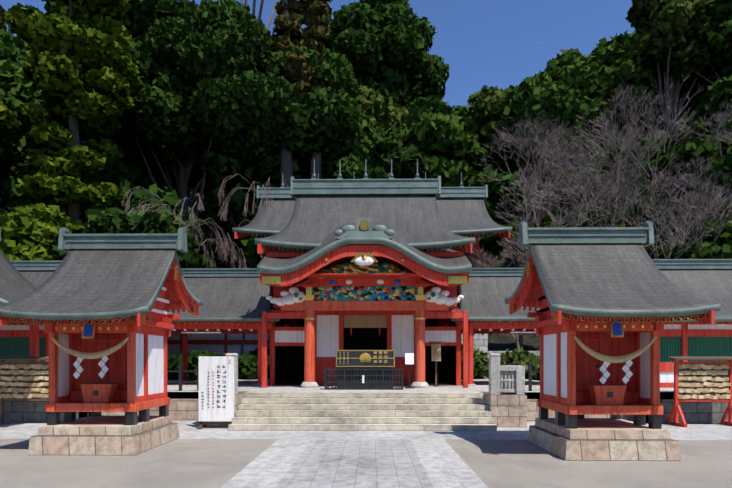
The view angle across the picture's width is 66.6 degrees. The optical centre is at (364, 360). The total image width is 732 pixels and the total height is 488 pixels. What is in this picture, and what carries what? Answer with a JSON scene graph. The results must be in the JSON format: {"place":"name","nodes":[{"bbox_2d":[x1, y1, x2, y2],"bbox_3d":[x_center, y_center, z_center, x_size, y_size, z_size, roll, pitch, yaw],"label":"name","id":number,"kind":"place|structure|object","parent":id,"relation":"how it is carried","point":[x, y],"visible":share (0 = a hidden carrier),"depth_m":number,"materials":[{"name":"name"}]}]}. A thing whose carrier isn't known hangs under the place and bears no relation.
{"place":"outdoors","nodes":[
{"label":"outdoors","id":0,"kind":"place"},
{"bbox_2d":[0,250,38,361],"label":"pavilion","id":1,"kind":"object","parent":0,"point":[15,284],"depth_m":16.66,"materials":[{"name":"red wood"}]},
{"bbox_2d":[28,314,179,455],"bbox_3d":[-5.515,0.373,12.145,2.200,2.950,2.499,0,0,1],"label":"shrine","id":2,"kind":"object","parent":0,"point":[132,382],"visible":0.96,"depth_m":11.55,"materials":[{"name":"red wood"}]},
{"bbox_2d":[51,337,128,378],"bbox_3d":[-5.527,-0.057,11.235,1.574,0.843,0.132,0,0,1],"label":"shimenawa rope","id":3,"kind":"object","parent":2,"relation":"hanging from","point":[104,354],"visible":1,"depth_m":11.21,"materials":[{"name":"beige fabric"}]},
{"bbox_2d":[0,249,202,319],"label":"roof","id":4,"kind":"structure","parent":2,"relation":"on","point":[84,284],"depth_m":11.68,"materials":[{"name":"grey tile"}]},
{"bbox_2d":[0,227,198,325],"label":"roof trim","id":5,"kind":"structure","parent":4,"relation":"on","point":[67,241],"depth_m":12.61,"materials":[{"name":"teal metal"}]},
{"bbox_2d":[149,265,178,321],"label":"gable","id":6,"kind":"structure","parent":2,"relation":"on","point":[158,311],"depth_m":12.79,"materials":[{"name":"red wood"}]},
{"bbox_2d":[0,0,634,107],"label":"sky","id":7,"kind":"structure","parent":0,"point":[502,43],"materials":[{"name":"blue"}]},
{"bbox_2d":[0,128,731,487],"bbox_3d":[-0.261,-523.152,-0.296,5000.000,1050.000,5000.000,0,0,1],"label":"ground","id":8,"kind":"structure","parent":0,"point":[488,462],"depth_m":9.85,"materials":[{"name":"grey concrete"}]},
{"bbox_2d":[0,0,143,260],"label":"bright leaves","id":9,"kind":"object","parent":8,"relation":"on","point":[82,53],"visible":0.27,"depth_m":35.15,"materials":[{"name":"green plant"}]},
{"bbox_2d":[82,174,285,354],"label":"branches","id":10,"kind":"object","parent":8,"relation":"on","point":[222,250],"visible":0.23,"depth_m":32.88,"materials":[{"name":"plant"}]},
{"bbox_2d":[167,330,539,378],"bbox_3d":[-0.489,-0.752,32.878,33.501,5.200,3.453,0,0,8],"label":"covered corridor","id":11,"kind":"object","parent":8,"relation":"on","point":[220,344],"visible":0.02,"depth_m":34.20,"materials":[{"name":"red paint"}]},
{"bbox_2d":[0,0,731,380],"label":"trees","id":12,"kind":"object","parent":8,"relation":"on","point":[206,68],"visible":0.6,"depth_m":43.91,"materials":[{"name":"green plant"}]},
{"bbox_2d":[10,0,730,267],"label":"tree branches","id":13,"kind":"object","parent":8,"relation":"on","point":[182,183],"visible":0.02,"depth_m":45.67,"materials":[{"name":"brown plant"}]},
{"bbox_2d":[0,0,444,141],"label":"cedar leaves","id":14,"kind":"object","parent":13,"relation":"attached to","point":[314,16],"visible":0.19,"depth_m":43.53,"materials":[{"name":"green plant"}]},
{"bbox_2d":[0,29,658,186],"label":"leaves","id":15,"kind":"object","parent":13,"relation":"on","point":[439,139],"visible":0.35,"depth_m":52.71,"materials":[{"name":"green plant"}]},
{"bbox_2d":[198,0,717,192],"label":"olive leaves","id":16,"kind":"object","parent":8,"relation":"on","point":[668,17],"visible":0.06,"depth_m":61.86,"materials":[{"name":"green plant"}]},
{"bbox_2d":[209,0,731,349],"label":"bare trees","id":17,"kind":"object","parent":8,"relation":"on","point":[558,148],"visible":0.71,"depth_m":37.87,"materials":[{"name":"grey plant"}]},
{"bbox_2d":[0,421,731,487],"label":"paving","id":18,"kind":"structure","parent":0,"point":[360,459],"depth_m":10.98,"materials":[{"name":"grey stone"}]},
{"bbox_2d":[0,357,48,424],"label":"ema rack","id":19,"kind":"object","parent":18,"relation":"on","point":[24,381],"visible":0.69,"depth_m":16.14,"materials":[{"name":"brown wood"}]},
{"bbox_2d":[197,355,233,428],"bbox_3d":[-4.039,0.848,15.256,0.970,2.000,0.550,0,0,1],"label":"sign board","id":20,"kind":"object","parent":18,"relation":"on","point":[216,388],"visible":1,"depth_m":15.19,"materials":[{"name":"wood"}]},
{"bbox_2d":[228,391,496,430],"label":"stairs","id":21,"kind":"structure","parent":18,"relation":"on","point":[359,411],"depth_m":15.46,"materials":[{"name":"stone"}]},
{"bbox_2d":[4,379,727,426],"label":"platform","id":22,"kind":"structure","parent":18,"relation":"on","point":[509,409],"depth_m":16.64,"materials":[{"name":"grey stone"}]},
{"bbox_2d":[0,322,48,361],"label":"wing","id":23,"kind":"structure","parent":22,"relation":"on","point":[15,340],"depth_m":19.04,"materials":[{"name":"green wood"}]},
{"bbox_2d":[10,260,62,324],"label":"roof ridge","id":24,"kind":"structure","parent":23,"relation":"on","point":[33,265],"depth_m":20.72,"materials":[{"name":"teal metal"}]},
{"bbox_2d":[19,270,54,287],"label":"wing roof","id":25,"kind":"structure","parent":23,"relation":"on","point":[37,279],"depth_m":20.61,"materials":[{"name":"grey tile"}]},
{"bbox_2d":[167,363,198,390],"bbox_3d":[-6.383,0.508,17.587,3.590,0.880,0.110,0,0,1],"label":"black fence","id":26,"kind":"object","parent":22,"relation":"on","point":[180,371],"visible":0.27,"depth_m":17.55,"materials":[{"name":"metal"}]},
{"bbox_2d":[172,319,291,385],"bbox_3d":[-5.901,-0.372,22.931,5.300,2.640,3.940,0,0,1],"label":"corridor","id":27,"kind":"object","parent":22,"relation":"on","point":[212,328],"visible":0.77,"depth_m":21.08,"materials":[{"name":"red paint"}]},
{"bbox_2d":[165,277,295,326],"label":"corrugated roof","id":28,"kind":"structure","parent":27,"relation":"on","point":[233,298],"depth_m":22.09,"materials":[{"name":"grey metal"}]},
{"bbox_2d":[172,268,291,326],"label":"roof ridge","id":29,"kind":"structure","parent":27,"relation":"on","point":[220,272],"depth_m":22.94,"materials":[{"name":"metal"}]},
{"bbox_2d":[325,368,402,389],"bbox_3d":[-0.019,0.598,18.602,2.580,0.698,0.640,0,0,1],"label":"gate grille","id":30,"kind":"object","parent":22,"relation":"on","point":[327,381],"visible":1,"depth_m":18.30,"materials":[{"name":"black metal"}]},
{"bbox_2d":[260,245,468,387],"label":"shrine building","id":31,"kind":"structure","parent":22,"relation":"on","point":[364,306],"depth_m":19.63,"materials":[{"name":"red paint"}]},
{"bbox_2d":[254,195,475,249],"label":"roof","id":32,"kind":"structure","parent":31,"relation":"on","point":[414,221],"depth_m":21.66,"materials":[{"name":"grey tile"}]},
{"bbox_2d":[257,159,471,253],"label":"roof trim","id":33,"kind":"structure","parent":32,"relation":"on","point":[417,185],"depth_m":22.64,"materials":[{"name":"teal metal"}]},
{"bbox_2d":[257,223,472,273],"bbox_3d":[0.009,-4.083,19.935,7.194,2.387,2.905,0,0,1],"label":"roof edge","id":34,"kind":"object","parent":31,"relation":"on","point":[397,242],"visible":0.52,"depth_m":18.58,"materials":[{"name":"teal metal"}]},
{"bbox_2d":[334,211,394,239],"bbox_3d":[-0.008,-4.532,18.682,2.021,0.940,0.300,0,0,1],"label":"roof ornament","id":35,"kind":"object","parent":34,"relation":"attached to","point":[363,228],"visible":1,"depth_m":18.59,"materials":[{"name":"teal metal"}]},
{"bbox_2d":[226,353,524,394],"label":"balustrades","id":36,"kind":"object","parent":22,"relation":"on","point":[507,379],"visible":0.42,"depth_m":15.57,"materials":[{"name":"grey stone"}]},
{"bbox_2d":[405,342,442,387],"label":"signs","id":37,"kind":"object","parent":22,"relation":"on","point":[435,352],"visible":1,"depth_m":20.52,"materials":[{"name":"brown wood"}]},
{"bbox_2d":[441,318,535,385],"bbox_3d":[5.997,-0.372,22.773,5.300,2.640,3.940,0,0,1],"label":"corridor","id":38,"kind":"object","parent":22,"relation":"on","point":[506,327],"visible":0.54,"depth_m":20.92,"materials":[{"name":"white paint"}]},
{"bbox_2d":[441,268,534,326],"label":"roof ridge","id":39,"kind":"structure","parent":38,"relation":"on","point":[497,271],"depth_m":22.80,"materials":[{"name":"metal"}]},
{"bbox_2d":[437,276,539,326],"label":"corrugated roof","id":40,"kind":"structure","parent":38,"relation":"on","point":[485,297],"depth_m":21.90,"materials":[{"name":"grey metal"}]},
{"bbox_2d":[461,343,539,380],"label":"bush leaves","id":41,"kind":"object","parent":22,"relation":"on","point":[481,364],"visible":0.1,"depth_m":30.12,"materials":[{"name":"green plant"}]},
{"bbox_2d":[509,363,539,390],"bbox_3d":[6.336,0.508,17.418,3.590,0.880,0.110,0,0,1],"label":"black fence","id":42,"kind":"object","parent":22,"relation":"on","point":[529,381],"visible":0.25,"depth_m":17.39,"materials":[{"name":"metal"}]},
{"bbox_2d":[660,322,731,387],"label":"wing","id":43,"kind":"structure","parent":22,"relation":"on","point":[678,339],"depth_m":18.73,"materials":[{"name":"wood"}]},
{"bbox_2d":[659,269,731,321],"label":"wing roof","id":44,"kind":"structure","parent":43,"relation":"on","point":[713,285],"depth_m":19.92,"materials":[{"name":"grey tile"}]},
{"bbox_2d":[651,259,731,324],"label":"roof ridge","id":45,"kind":"structure","parent":44,"relation":"on","point":[693,263],"depth_m":20.39,"materials":[{"name":"metal"}]},
{"bbox_2d":[667,357,731,426],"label":"ema rack","id":46,"kind":"object","parent":18,"relation":"on","point":[702,381],"visible":1,"depth_m":15.88,"materials":[{"name":"brown wood"}]},
{"bbox_2d":[234,172,509,260],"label":"roof trim","id":47,"kind":"structure","parent":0,"point":[461,191],"depth_m":30.39,"materials":[{"name":"teal metal"}]},
{"bbox_2d":[232,198,511,258],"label":"roof","id":48,"kind":"structure","parent":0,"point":[463,216],"depth_m":29.24,"materials":[{"name":"grey tile"}]},
{"bbox_2d":[527,312,680,460],"bbox_3d":[4.798,0.373,11.557,2.200,2.950,2.499,0,0,1],"label":"shrine","id":49,"kind":"object","parent":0,"point":[574,390],"visible":0.9,"depth_m":10.89,"materials":[{"name":"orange wood"}]},
{"bbox_2d":[527,261,552,319],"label":"gable","id":50,"kind":"structure","parent":49,"relation":"attached to","point":[545,310],"depth_m":12.25,"materials":[{"name":"red wood"}]},
{"bbox_2d":[505,243,720,316],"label":"roof","id":51,"kind":"structure","parent":49,"relation":"on","point":[615,280],"depth_m":11.06,"materials":[{"name":"grey tile"}]},
{"bbox_2d":[509,221,714,323],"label":"roof trim","id":52,"kind":"structure","parent":51,"relation":"on","point":[643,235],"depth_m":12.02,"materials":[{"name":"metal"}]},
{"bbox_2d":[574,336,656,383],"bbox_3d":[4.786,-0.014,10.648,1.577,0.926,0.132,0,0,1],"label":"shimenawa rope","id":53,"kind":"object","parent":49,"relation":"hanging from","point":[608,360],"visible":1,"depth_m":10.62,"materials":[{"name":"beige fabric"}]}
]}

